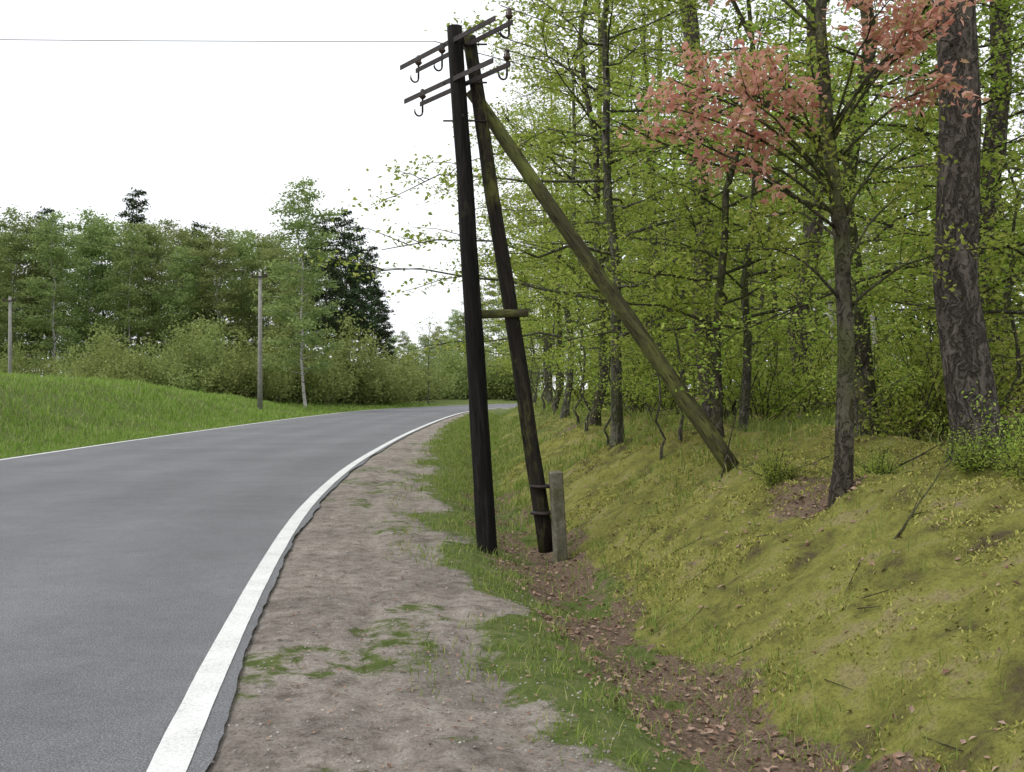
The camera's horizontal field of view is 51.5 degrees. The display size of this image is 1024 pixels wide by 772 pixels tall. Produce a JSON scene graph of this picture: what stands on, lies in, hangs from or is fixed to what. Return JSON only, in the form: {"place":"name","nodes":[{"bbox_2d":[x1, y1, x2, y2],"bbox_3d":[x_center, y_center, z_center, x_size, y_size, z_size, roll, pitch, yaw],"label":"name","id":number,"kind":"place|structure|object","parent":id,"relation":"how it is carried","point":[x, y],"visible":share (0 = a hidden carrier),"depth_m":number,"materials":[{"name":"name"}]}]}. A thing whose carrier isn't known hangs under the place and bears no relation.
{"place":"outdoors","nodes":[
{"label":"outdoors","id":0,"kind":"place"},
{"bbox_2d":[0,371,442,458],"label":"verge grass","id":1,"kind":"structure","parent":0,"point":[267,412],"depth_m":40.43,"materials":[{"name":"green plant"}]},
{"bbox_2d":[0,403,517,771],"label":"road","id":2,"kind":"structure","parent":0,"point":[128,568],"depth_m":9.61,"materials":[{"name":"grey asphalt"}]},
{"bbox_2d":[146,407,505,771],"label":"road edge line","id":3,"kind":"object","parent":2,"relation":"on","point":[175,750],"visible":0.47,"depth_m":6.16,"materials":[{"name":"paint"}]},
{"bbox_2d":[0,376,1023,771],"bbox_3d":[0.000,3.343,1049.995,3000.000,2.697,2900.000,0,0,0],"label":"ground","id":4,"kind":"structure","parent":0,"point":[978,710],"depth_m":6.74,"materials":[{"name":"brown soil"}]},
{"bbox_2d":[0,237,31,365],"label":"birch tree","id":5,"kind":"object","parent":4,"relation":"on","point":[5,290],"visible":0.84,"depth_m":98.62,"materials":[{"name":"green plant"}]},
{"bbox_2d":[0,337,52,376],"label":"bush","id":6,"kind":"object","parent":4,"relation":"on","point":[15,361],"visible":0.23,"depth_m":89.26,"materials":[{"name":"green plant"}]},
{"bbox_2d":[0,204,59,368],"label":"birch tree","id":7,"kind":"object","parent":4,"relation":"on","point":[13,237],"visible":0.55,"depth_m":107.67,"materials":[{"name":"green plant"}]},
{"bbox_2d":[0,216,71,371],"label":"aspen tree","id":8,"kind":"object","parent":4,"relation":"on","point":[29,273],"visible":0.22,"depth_m":110.84,"materials":[{"name":"green plant"}]},
{"bbox_2d":[3,209,95,368],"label":"birch tree","id":9,"kind":"object","parent":4,"relation":"on","point":[42,282],"visible":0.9,"depth_m":103.61,"materials":[{"name":"green plant"}]},
{"bbox_2d":[47,231,108,363],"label":"aspen tree","id":10,"kind":"object","parent":4,"relation":"on","point":[74,286],"visible":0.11,"depth_m":120.78,"materials":[{"name":"green plant"}]},
{"bbox_2d":[35,325,133,378],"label":"bush","id":11,"kind":"object","parent":4,"relation":"on","point":[91,363],"visible":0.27,"depth_m":71.30,"materials":[{"name":"green plant"}]},
{"bbox_2d":[50,206,129,363],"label":"birch tree","id":12,"kind":"object","parent":4,"relation":"on","point":[103,238],"visible":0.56,"depth_m":111.51,"materials":[{"name":"green plant"}]},
{"bbox_2d":[65,215,156,360],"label":"aspen tree","id":13,"kind":"object","parent":4,"relation":"on","point":[104,269],"visible":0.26,"depth_m":114.76,"materials":[{"name":"green plant"}]},
{"bbox_2d":[77,220,163,366],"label":"birch tree","id":14,"kind":"object","parent":4,"relation":"on","point":[141,323],"visible":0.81,"depth_m":107.08,"materials":[{"name":"green plant"}]},
{"bbox_2d":[63,335,194,386],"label":"bush","id":15,"kind":"object","parent":4,"relation":"on","point":[115,361],"visible":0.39,"depth_m":69.01,"materials":[{"name":"green plant"}]},
{"bbox_2d":[111,187,169,342],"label":"pine tree","id":16,"kind":"object","parent":4,"relation":"on","point":[136,218],"visible":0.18,"depth_m":124.84,"materials":[{"name":"green plant"}]},
{"bbox_2d":[111,220,188,355],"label":"aspen tree","id":17,"kind":"object","parent":4,"relation":"on","point":[153,239],"visible":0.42,"depth_m":111.51,"materials":[{"name":"green plant"}]},
{"bbox_2d":[94,341,209,389],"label":"bush","id":18,"kind":"object","parent":4,"relation":"on","point":[161,375],"visible":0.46,"depth_m":69.19,"materials":[{"name":"green plant"}]},
{"bbox_2d":[144,226,213,351],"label":"birch tree","id":19,"kind":"object","parent":4,"relation":"on","point":[187,240],"visible":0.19,"depth_m":117.69,"materials":[{"name":"green plant"}]},
{"bbox_2d":[145,244,213,360],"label":"aspen tree","id":20,"kind":"object","parent":4,"relation":"on","point":[188,293],"visible":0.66,"depth_m":107.42,"materials":[{"name":"green plant"}]},
{"bbox_2d":[159,226,225,334],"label":"aspen tree","id":21,"kind":"object","parent":4,"relation":"on","point":[203,264],"visible":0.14,"depth_m":124.85,"materials":[{"name":"green plant"}]},
{"bbox_2d":[147,315,253,394],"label":"bush","id":22,"kind":"object","parent":4,"relation":"on","point":[207,367],"visible":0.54,"depth_m":71.49,"materials":[{"name":"green plant"}]},
{"bbox_2d":[157,309,277,394],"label":"bush","id":23,"kind":"object","parent":4,"relation":"on","point":[211,341],"visible":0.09,"depth_m":75.11,"materials":[{"name":"green plant"}]},
{"bbox_2d":[179,223,257,354],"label":"birch tree","id":24,"kind":"object","parent":4,"relation":"on","point":[207,278],"visible":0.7,"depth_m":107.54,"materials":[{"name":"green plant"}]},
{"bbox_2d":[194,232,278,358],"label":"aspen tree","id":25,"kind":"object","parent":4,"relation":"on","point":[246,249],"visible":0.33,"depth_m":112.35,"materials":[{"name":"green plant"}]},
{"bbox_2d":[196,326,307,401],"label":"bush","id":26,"kind":"object","parent":4,"relation":"on","point":[246,382],"visible":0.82,"depth_m":71.42,"materials":[{"name":"green plant"}]},
{"bbox_2d":[251,272,267,409],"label":"concrete utility pole","id":27,"kind":"object","parent":4,"relation":"on","point":[260,386],"visible":0.84,"depth_m":59.91,"materials":[{"name":"concrete"}]},
{"bbox_2d":[235,236,296,357],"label":"birch tree","id":28,"kind":"object","parent":4,"relation":"on","point":[252,264],"visible":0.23,"depth_m":109.44,"materials":[{"name":"green plant"}]},
{"bbox_2d":[245,245,311,360],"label":"aspen tree","id":29,"kind":"object","parent":4,"relation":"on","point":[273,290],"visible":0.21,"depth_m":101.96,"materials":[{"name":"green plant"}]},
{"bbox_2d":[234,342,345,402],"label":"bush","id":30,"kind":"object","parent":4,"relation":"on","point":[280,389],"visible":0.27,"depth_m":77.91,"materials":[{"name":"green plant"}]},
{"bbox_2d":[263,272,322,402],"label":"aspen tree","id":31,"kind":"object","parent":4,"relation":"on","point":[296,310],"visible":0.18,"depth_m":81.58,"materials":[{"name":"green plant"}]},
{"bbox_2d":[249,176,353,408],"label":"birch tree","id":32,"kind":"object","parent":4,"relation":"on","point":[301,321],"visible":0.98,"depth_m":71.85,"materials":[{"name":"green plant"}]},
{"bbox_2d":[257,317,363,405],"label":"bush","id":33,"kind":"object","parent":4,"relation":"on","point":[300,397],"visible":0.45,"depth_m":79.68,"materials":[{"name":"green plant"}]},
{"bbox_2d":[304,217,355,353],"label":"pine tree","id":34,"kind":"object","parent":4,"relation":"on","point":[336,274],"visible":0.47,"depth_m":103.64,"materials":[{"name":"green plant"}]},
{"bbox_2d":[273,307,395,404],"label":"bush","id":35,"kind":"object","parent":4,"relation":"on","point":[344,355],"visible":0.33,"depth_m":86.87,"materials":[{"name":"green plant"}]},
{"bbox_2d":[306,345,370,404],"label":"bush","id":36,"kind":"object","parent":4,"relation":"on","point":[329,392],"visible":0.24,"depth_m":83.49,"materials":[{"name":"green plant"}]},
{"bbox_2d":[319,207,372,346],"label":"pine tree","id":37,"kind":"object","parent":4,"relation":"on","point":[342,224],"visible":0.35,"depth_m":111.76,"materials":[{"name":"green plant"}]},
{"bbox_2d":[336,224,383,357],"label":"pine tree","id":38,"kind":"object","parent":4,"relation":"on","point":[349,300],"visible":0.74,"depth_m":105.77,"materials":[{"name":"green plant"}]},
{"bbox_2d":[341,328,402,404],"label":"bush","id":39,"kind":"object","parent":4,"relation":"on","point":[369,368],"visible":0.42,"depth_m":89.06,"materials":[{"name":"green plant"}]},
{"bbox_2d":[348,244,396,355],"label":"pine tree","id":40,"kind":"object","parent":4,"relation":"on","point":[381,294],"visible":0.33,"depth_m":113.78,"materials":[{"name":"green plant"}]},
{"bbox_2d":[354,340,431,404],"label":"bush","id":41,"kind":"object","parent":4,"relation":"on","point":[396,378],"visible":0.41,"depth_m":92.97,"materials":[{"name":"green plant"}]},
{"bbox_2d":[372,344,457,403],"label":"bush","id":42,"kind":"object","parent":4,"relation":"on","point":[429,371],"visible":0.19,"depth_m":100.04,"materials":[{"name":"green plant"}]},
{"bbox_2d":[391,338,462,401],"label":"bush","id":43,"kind":"object","parent":4,"relation":"on","point":[420,398],"visible":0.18,"depth_m":108.09,"materials":[{"name":"green plant"}]},
{"bbox_2d":[206,485,681,771],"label":"pebbles","id":44,"kind":"object","parent":4,"relation":"on","point":[437,729],"visible":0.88,"depth_m":5.88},
{"bbox_2d":[411,333,487,398],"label":"bush","id":45,"kind":"object","parent":4,"relation":"on","point":[454,364],"visible":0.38,"depth_m":124.50,"materials":[{"name":"green plant"}]},
{"bbox_2d":[467,331,566,399],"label":"bush","id":46,"kind":"object","parent":4,"relation":"on","point":[499,383],"visible":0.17,"depth_m":123.72,"materials":[{"name":"green plant"}]},
{"bbox_2d":[489,218,593,411],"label":"sapling","id":47,"kind":"object","parent":4,"relation":"on","point":[544,405],"visible":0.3,"depth_m":35.79,"materials":[{"name":"green plant"}]},
{"bbox_2d":[444,79,643,404],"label":"beech tree","id":48,"kind":"object","parent":4,"relation":"on","point":[548,394],"visible":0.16,"depth_m":41.95,"materials":[{"name":"green plant"}]},
{"bbox_2d":[496,199,598,413],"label":"sapling","id":49,"kind":"object","parent":4,"relation":"on","point":[553,329],"visible":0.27,"depth_m":30.04,"materials":[{"name":"green plant"}]},
{"bbox_2d":[472,114,623,397],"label":"oak tree","id":50,"kind":"object","parent":4,"relation":"on","point":[550,344],"visible":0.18,"depth_m":49.40,"materials":[{"name":"green plant"}]},
{"bbox_2d":[396,0,728,418],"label":"beech tree","id":51,"kind":"object","parent":4,"relation":"on","point":[565,412],"visible":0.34,"depth_m":25.89,"materials":[{"name":"green plant"}]},
{"bbox_2d":[400,7,739,562],"bbox_3d":[0.483,-0.850,10.970,3.734,5.771,1.548,0,0,9],"label":"utility pole","id":52,"kind":"object","parent":4,"relation":"on","point":[551,533],"visible":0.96,"depth_m":11.11,"materials":[{"name":"brown wood"}]},
{"bbox_2d":[526,185,639,424],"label":"sapling","id":53,"kind":"object","parent":4,"relation":"on","point":[578,402],"visible":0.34,"depth_m":23.97,"materials":[{"name":"green plant"}]},
{"bbox_2d":[476,29,693,411],"bbox_3d":[2.002,-5.147,34.040,7.674,13.075,7.750,0,0,15],"label":"beech tree","id":54,"kind":"object","parent":4,"relation":"on","point":[558,391],"visible":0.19,"depth_m":34.76,"materials":[{"name":"green plant"}]},
{"bbox_2d":[525,158,644,431],"bbox_3d":[1.300,-1.460,20.110,2.558,5.504,2.981,0,0,5],"label":"sapling","id":55,"kind":"object","parent":4,"relation":"on","point":[581,381],"visible":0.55,"depth_m":19.98,"materials":[{"name":"green plant"}]},
{"bbox_2d":[287,0,885,448],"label":"beech tree","id":56,"kind":"object","parent":4,"relation":"on","point":[617,424],"visible":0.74,"depth_m":15.41,"materials":[{"name":"green plant"}]},
{"bbox_2d":[440,0,767,409],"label":"oak tree","id":57,"kind":"object","parent":4,"relation":"on","point":[584,132],"visible":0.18,"depth_m":29.86,"materials":[{"name":"green plant"}]},
{"bbox_2d":[550,195,664,445],"bbox_3d":[1.506,-0.820,16.389,2.319,4.281,1.990,0,0,-45],"label":"sapling","id":58,"kind":"object","parent":4,"relation":"on","point":[599,377],"visible":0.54,"depth_m":16.37,"materials":[{"name":"green plant"}]},
{"bbox_2d":[396,0,835,425],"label":"beech tree","id":59,"kind":"object","parent":4,"relation":"on","point":[593,417],"visible":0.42,"depth_m":19.94,"materials":[{"name":"green plant"}]},
{"bbox_2d":[503,0,777,410],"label":"oak tree","id":60,"kind":"object","parent":4,"relation":"on","point":[628,138],"visible":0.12,"depth_m":27.84,"materials":[{"name":"green plant"}]},
{"bbox_2d":[265,399,1020,771],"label":"leaf litter","id":61,"kind":"object","parent":4,"relation":"on","point":[721,727],"visible":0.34,"depth_m":6.60,"materials":[{"name":"brown plant"}]},
{"bbox_2d":[550,2,747,413],"bbox_3d":[3.177,-3.827,23.564,4.885,9.852,5.522,0,0,-13],"label":"beech tree","id":62,"kind":"object","parent":4,"relation":"on","point":[635,171],"visible":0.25,"depth_m":23.37,"materials":[{"name":"green plant"}]},
{"bbox_2d":[589,189,731,459],"bbox_3d":[1.821,-0.614,13.559,1.705,3.670,1.988,0,0,-6],"label":"sapling","id":63,"kind":"object","parent":4,"relation":"on","point":[659,384],"visible":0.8,"depth_m":13.49,"materials":[{"name":"green plant"}]},
{"bbox_2d":[586,288,737,418],"bbox_3d":[3.012,-0.372,21.907,3.108,3.248,3.327,0,0,44],"label":"undergrowth bush","id":64,"kind":"object","parent":4,"relation":"on","point":[664,389],"visible":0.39,"depth_m":21.76,"materials":[{"name":"green plant"}]},
{"bbox_2d":[590,108,793,440],"bbox_3d":[2.173,-1.291,14.531,2.274,4.893,2.650,0,0,-30],"label":"sapling","id":65,"kind":"object","parent":4,"relation":"on","point":[680,430],"visible":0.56,"depth_m":14.48,"materials":[{"name":"green plant"}]},
{"bbox_2d":[680,0,727,421],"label":"pine tree","id":66,"kind":"object","parent":4,"relation":"on","point":[707,408],"visible":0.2,"depth_m":18.09,"materials":[{"name":"brown plant"}]},
{"bbox_2d":[452,344,980,751],"bbox_3d":[2.052,0.708,9.943,4.035,2.356,12.072,0,0,-9],"label":"fallen branch","id":67,"kind":"object","parent":4,"relation":"on","point":[907,520],"visible":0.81,"depth_m":8.69,"materials":[{"name":"brown wood"}]},
{"bbox_2d":[527,0,935,437],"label":"beech tree","id":68,"kind":"object","parent":4,"relation":"on","point":[717,421],"visible":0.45,"depth_m":13.40,"materials":[{"name":"green plant"}]},
{"bbox_2d":[670,294,835,422],"bbox_3d":[4.112,-0.291,17.890,2.945,2.876,2.751,0,0,-14],"label":"undergrowth bush","id":69,"kind":"object","parent":4,"relation":"on","point":[788,400],"visible":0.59,"depth_m":17.71,"materials":[{"name":"green plant"}]},
{"bbox_2d":[490,395,1023,599],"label":"bank grass","id":70,"kind":"structure","parent":4,"relation":"on","point":[830,420],"depth_m":17.03,"materials":[{"name":"green plant"}]},
{"bbox_2d":[494,405,1023,771],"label":"moss","id":71,"kind":"object","parent":4,"relation":"on","point":[789,481],"visible":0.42,"depth_m":8.40,"materials":[{"name":"green plant"}]},
{"bbox_2d":[692,114,835,394],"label":"aspen tree","id":72,"kind":"object","parent":4,"relation":"on","point":[818,315],"visible":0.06,"depth_m":55.24,"materials":[{"name":"green plant"}]},
{"bbox_2d":[687,115,857,399],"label":"oak tree","id":73,"kind":"object","parent":4,"relation":"on","point":[761,297],"visible":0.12,"depth_m":40.33,"materials":[{"name":"green plant"}]},
{"bbox_2d":[531,0,1022,431],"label":"beech tree","id":74,"kind":"object","parent":4,"relation":"on","point":[746,339],"visible":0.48,"depth_m":15.12,"materials":[{"name":"green plant"}]},
{"bbox_2d":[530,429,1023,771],"bbox_3d":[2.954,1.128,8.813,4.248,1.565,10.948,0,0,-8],"label":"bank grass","id":75,"kind":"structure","parent":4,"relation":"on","point":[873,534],"depth_m":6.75,"materials":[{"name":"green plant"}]},
{"bbox_2d":[736,439,817,490],"bbox_3d":[2.406,0.694,9.581,0.685,0.521,0.636,0,0,23],"label":"bilberry bush","id":76,"kind":"object","parent":4,"relation":"on","point":[769,469],"visible":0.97,"depth_m":9.55,"materials":[{"name":"green plant"}]},
{"bbox_2d":[537,0,1018,436],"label":"tree","id":77,"kind":"object","parent":4,"relation":"on","point":[864,356],"visible":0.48,"depth_m":11.98,"materials":[{"name":"green plant"}]},
{"bbox_2d":[655,0,930,398],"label":"beech tree","id":78,"kind":"object","parent":4,"relation":"on","point":[772,262],"visible":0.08,"depth_m":29.14,"materials":[{"name":"green plant"}]},
{"bbox_2d":[690,0,938,377],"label":"beech tree","id":79,"kind":"object","parent":4,"relation":"on","point":[805,183],"visible":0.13,"depth_m":24.69,"materials":[{"name":"green plant"}]},
{"bbox_2d":[616,0,1017,507],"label":"copper leaf oak tree","id":80,"kind":"object","parent":4,"relation":"on","point":[841,483],"visible":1,"depth_m":8.26,"materials":[{"name":"pink plant"}]},
{"bbox_2d":[771,0,870,412],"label":"pine tree","id":81,"kind":"object","parent":4,"relation":"on","point":[810,228],"visible":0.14,"depth_m":21.05,"materials":[{"name":"brown plant"}]},
{"bbox_2d":[755,313,895,412],"bbox_3d":[5.780,-0.285,19.582,2.576,2.516,2.407,0,0,17],"label":"undergrowth bush","id":82,"kind":"object","parent":4,"relation":"on","point":[820,367],"visible":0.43,"depth_m":19.61,"materials":[{"name":"green plant"}]},
{"bbox_2d":[652,0,1023,403],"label":"beech tree","id":83,"kind":"object","parent":4,"relation":"on","point":[865,121],"visible":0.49,"depth_m":11.32,"materials":[{"name":"green plant"}]},
{"bbox_2d":[770,119,942,435],"bbox_3d":[3.317,-0.727,10.306,1.705,3.670,1.988,0,0,38],"label":"sapling","id":84,"kind":"object","parent":4,"relation":"on","point":[880,217],"visible":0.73,"depth_m":10.31,"materials":[{"name":"green plant"}]},
{"bbox_2d":[813,163,935,365],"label":"aspen tree","id":85,"kind":"object","parent":4,"relation":"on","point":[882,330],"visible":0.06,"depth_m":53.94,"materials":[{"name":"green plant"}]},
{"bbox_2d":[821,26,930,377],"bbox_3d":[12.581,-5.801,36.591,4.829,13.699,5.050,0,0,-16],"label":"birch tree","id":86,"kind":"object","parent":4,"relation":"on","point":[871,316],"visible":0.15,"depth_m":36.83,"materials":[{"name":"green plant"}]},
{"bbox_2d":[853,435,915,478],"bbox_3d":[3.102,0.660,8.880,0.685,0.521,0.636,0,0,36],"label":"bilberry bush","id":87,"kind":"object","parent":4,"relation":"on","point":[879,468],"visible":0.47,"depth_m":8.86,"materials":[{"name":"green plant"}]},
{"bbox_2d":[786,45,983,344],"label":"oak tree","id":88,"kind":"object","parent":4,"relation":"on","point":[874,180],"visible":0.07,"depth_m":41.03,"materials":[{"name":"green plant"}]},
{"bbox_2d":[789,0,1023,412],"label":"oak tree","id":89,"kind":"object","parent":4,"relation":"on","point":[983,23],"visible":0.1,"depth_m":20.72,"materials":[{"name":"green plant"}]},
{"bbox_2d":[792,0,1023,320],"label":"beech tree","id":90,"kind":"object","parent":4,"relation":"on","point":[932,227],"visible":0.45,"depth_m":10.98,"materials":[{"name":"green plant"}]},
{"bbox_2d":[823,319,1005,441],"bbox_3d":[4.547,0.028,12.000,1.901,1.988,2.035,0,0,26],"label":"undergrowth bush","id":91,"kind":"object","parent":4,"relation":"on","point":[917,422],"visible":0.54,"depth_m":11.87,"materials":[{"name":"green plant"}]},
{"bbox_2d":[809,4,1023,377],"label":"beech tree","id":92,"kind":"object","parent":4,"relation":"on","point":[916,199],"visible":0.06,"depth_m":28.30,"materials":[{"name":"green plant"}]},
{"bbox_2d":[817,282,1023,417],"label":"undergrowth bush","id":93,"kind":"object","parent":4,"relation":"on","point":[928,340],"visible":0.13,"depth_m":14.75,"materials":[{"name":"green plant"}]},
{"bbox_2d":[825,268,1023,442],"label":"undergrowth bush","id":94,"kind":"object","parent":4,"relation":"on","point":[931,385],"visible":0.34,"depth_m":11.89,"materials":[{"name":"green plant"}]},
{"bbox_2d":[876,0,1007,462],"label":"pine tree","id":95,"kind":"object","parent":4,"relation":"on","point":[965,354],"visible":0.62,"depth_m":9.08,"materials":[{"name":"brown plant"}]},
{"bbox_2d":[866,27,1023,326],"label":"oak tree","id":96,"kind":"object","parent":4,"relation":"on","point":[927,278],"visible":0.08,"depth_m":38.16,"materials":[{"name":"green plant"}]},
{"bbox_2d":[872,6,1023,370],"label":"oak tree","id":97,"kind":"object","parent":4,"relation":"on","point":[1005,295],"visible":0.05,"depth_m":30.75,"materials":[{"name":"green plant"}]},
{"bbox_2d":[886,0,1023,433],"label":"tree","id":98,"kind":"object","parent":4,"relation":"on","point":[1015,333],"visible":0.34,"depth_m":11.83,"materials":[{"name":"green plant"}]},
{"bbox_2d":[921,405,1017,474],"bbox_3d":[3.580,0.454,8.307,0.799,0.608,0.742,0,0,-26],"label":"bilberry bush","id":99,"kind":"object","parent":4,"relation":"on","point":[966,461],"visible":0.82,"depth_m":8.24,"materials":[{"name":"green plant"}]},
{"bbox_2d":[918,292,1023,414],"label":"undergrowth bush","id":100,"kind":"object","parent":4,"relation":"on","point":[1019,389],"visible":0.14,"depth_m":19.72,"materials":[{"name":"green plant"}]},
{"bbox_2d":[960,382,1023,477],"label":"bilberry bush","id":101,"kind":"object","parent":4,"relation":"on","point":[1007,444],"visible":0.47,"depth_m":7.92,"materials":[{"name":"green plant"}]},
{"bbox_2d":[978,0,1019,304],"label":"pine tree","id":102,"kind":"object","parent":4,"relation":"on","point":[1000,125],"visible":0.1,"depth_m":14.18,"materials":[{"name":"brown plant"}]},
{"bbox_2d":[978,86,1023,405],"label":"sapling","id":103,"kind":"object","parent":4,"relation":"on","point":[999,270],"visible":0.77,"depth_m":10.07,"materials":[{"name":"green plant"}]},
{"bbox_2d":[0,0,1023,388],"label":"sky","id":104,"kind":"structure","parent":0,"point":[212,126],"materials":[{"name":"white"}]},
{"bbox_2d":[384,411,970,771],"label":"verge grass","id":105,"kind":"structure","parent":0,"point":[456,428],"depth_m":7.47,"materials":[{"name":"green plant"}]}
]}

